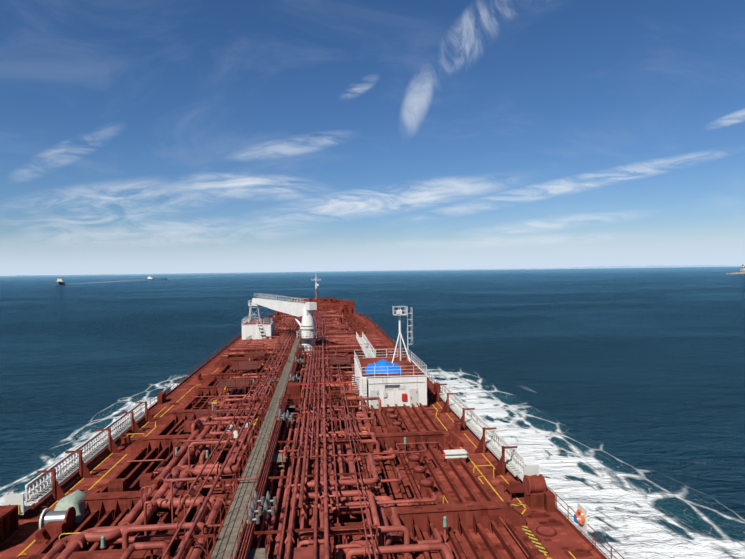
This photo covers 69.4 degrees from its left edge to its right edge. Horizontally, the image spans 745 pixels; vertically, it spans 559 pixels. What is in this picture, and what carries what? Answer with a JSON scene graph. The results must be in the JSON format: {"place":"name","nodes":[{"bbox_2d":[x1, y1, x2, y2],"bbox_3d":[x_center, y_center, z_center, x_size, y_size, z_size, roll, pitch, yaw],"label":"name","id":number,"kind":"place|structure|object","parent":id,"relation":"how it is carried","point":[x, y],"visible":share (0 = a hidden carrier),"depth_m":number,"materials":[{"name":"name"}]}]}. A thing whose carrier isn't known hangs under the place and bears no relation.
{"place":"outdoors","nodes":[
{"label":"outdoors","id":0,"kind":"place"},
{"bbox_2d":[0,265,735,276],"bbox_3d":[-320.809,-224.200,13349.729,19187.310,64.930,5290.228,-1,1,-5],"label":"shore land","id":1,"kind":"structure","parent":0,"point":[651,266],"depth_m":13649.07,"materials":[{"name":"grey"}]},
{"bbox_2d":[0,266,744,558],"bbox_3d":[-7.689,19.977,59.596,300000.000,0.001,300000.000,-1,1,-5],"label":"sea","id":2,"kind":"structure","parent":0,"point":[611,401],"depth_m":121.58,"materials":[{"name":"blue liquid"}]},
{"bbox_2d":[55,273,64,284],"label":"ship","id":3,"kind":"object","parent":2,"relation":"on","point":[59,281],"visible":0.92,"depth_m":1145.76,"materials":[{"name":"white metal"}]},
{"bbox_2d":[52,279,163,284],"bbox_3d":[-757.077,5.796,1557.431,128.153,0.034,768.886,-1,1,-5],"label":"ship wake","id":4,"kind":"object","parent":2,"relation":"on","point":[106,281],"visible":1,"depth_m":1522.04,"materials":[{"name":"white liquid"}]},
{"bbox_2d":[145,276,166,279],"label":"coaster","id":5,"kind":"object","parent":2,"relation":"on","point":[149,278],"visible":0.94,"depth_m":1901.37,"materials":[{"name":"white metal"}]},
{"bbox_2d":[143,272,301,279],"bbox_3d":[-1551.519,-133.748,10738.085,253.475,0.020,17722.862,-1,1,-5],"label":"coaster wake","id":6,"kind":"object","parent":2,"relation":"on","point":[219,276],"visible":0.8,"depth_m":3101.81,"materials":[{"name":"white liquid"}]},
{"bbox_2d":[0,298,606,558],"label":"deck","id":7,"kind":"structure","parent":2,"relation":"on","point":[563,541],"depth_m":35.95,"materials":[{"name":"metal"}]},
{"bbox_2d":[35,490,88,540],"bbox_3d":[-17.514,13.330,30.662,1.896,1.514,4.450,-1,1,-5],"label":"covered winch","id":8,"kind":"object","parent":7,"relation":"on","point":[67,515],"visible":0.9,"depth_m":29.72,"materials":[{"name":"metal"}]},
{"bbox_2d":[5,401,156,514],"bbox_3d":[-21.148,12.993,42.529,2.509,2.100,22.490,-1,1,-5],"label":"accommodation ladder","id":9,"kind":"object","parent":7,"relation":"on","point":[56,483],"visible":0.98,"depth_m":37.97,"materials":[{"name":"metal"}]},
{"bbox_2d":[198,320,304,558],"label":"catwalk","id":10,"kind":"object","parent":7,"relation":"on","point":[226,543],"visible":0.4,"depth_m":32.78,"materials":[{"name":"metal"}]},
{"bbox_2d":[241,300,274,339],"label":"deckhouse","id":11,"kind":"object","parent":7,"relation":"on","point":[261,329],"visible":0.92,"depth_m":104.62,"materials":[{"name":"metal"}]},
{"bbox_2d":[150,309,384,558],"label":"pipes","id":12,"kind":"object","parent":7,"relation":"on","point":[249,532],"visible":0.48,"depth_m":42.31,"materials":[{"name":"metal"}]},
{"bbox_2d":[7,314,539,558],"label":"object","id":13,"kind":"object","parent":7,"relation":"on","point":[104,506],"visible":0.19,"depth_m":33.14,"materials":[{"name":"metal"}]},
{"bbox_2d":[0,312,556,558],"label":"deck fittings","id":14,"kind":"object","parent":7,"relation":"on","point":[538,492],"visible":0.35,"depth_m":33.48,"materials":[{"name":"metal"}]},
{"bbox_2d":[42,308,528,558],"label":"pipes","id":15,"kind":"object","parent":7,"relation":"on","point":[173,477],"visible":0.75,"depth_m":33.82,"materials":[{"name":"metal"}]},
{"bbox_2d":[252,293,319,358],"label":"deck crane","id":16,"kind":"object","parent":7,"relation":"on","point":[304,311],"visible":0.98,"depth_m":89.47,"materials":[{"name":"metal"}]},
{"bbox_2d":[17,334,575,558],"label":"deck markings","id":17,"kind":"object","parent":7,"relation":"on","point":[535,541],"visible":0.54,"depth_m":34.04,"materials":[{"name":"yellow paint"}]},
{"bbox_2d":[290,278,341,317],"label":"foremast","id":18,"kind":"object","parent":7,"relation":"on","point":[316,299],"visible":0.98,"depth_m":190.31,"materials":[{"name":"metal"}]},
{"bbox_2d":[9,311,623,558],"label":"side rails","id":19,"kind":"object","parent":7,"relation":"on","point":[393,342],"visible":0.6,"depth_m":41.98,"materials":[{"name":"metal"}]},
{"bbox_2d":[283,297,353,313],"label":"forecastle","id":20,"kind":"object","parent":7,"relation":"on","point":[328,300],"visible":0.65,"depth_m":192.29,"materials":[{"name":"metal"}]},
{"bbox_2d":[356,332,375,357],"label":"stowed gangway","id":21,"kind":"object","parent":7,"relation":"on","point":[361,340],"visible":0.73,"depth_m":84.57,"materials":[{"name":"metal"}]},
{"bbox_2d":[352,306,427,410],"bbox_3d":[1.334,8.329,61.650,7.850,9.971,12.622,-1,1,-5],"label":"deckhouse","id":22,"kind":"object","parent":7,"relation":"on","point":[400,381],"visible":0.98,"depth_m":56.01,"materials":[{"name":"metal"}]},
{"bbox_2d":[429,383,538,481],"bbox_3d":[8.319,12.503,47.322,2.509,2.100,25.490,-1,1,-5],"label":"accommodation ladder","id":23,"kind":"object","parent":7,"relation":"on","point":[452,400],"visible":0.98,"depth_m":41.95,"materials":[{"name":"metal"}]},
{"bbox_2d":[574,502,586,534],"bbox_3d":[10.930,12.577,28.386,0.206,1.300,1.175,-1,1,-5],"label":"lifebuoy","id":24,"kind":"object","parent":7,"relation":"attached to","point":[580,517],"visible":1,"depth_m":28.23,"materials":[{"name":"plastic"}]},
{"bbox_2d":[726,264,744,273],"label":"ship","id":25,"kind":"object","parent":2,"relation":"in","point":[742,269],"visible":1,"depth_m":1318.79},
{"bbox_2d":[0,0,744,275],"label":"sky","id":26,"kind":"structure","parent":0,"point":[137,136],"materials":[{"name":"blue"}]}
]}

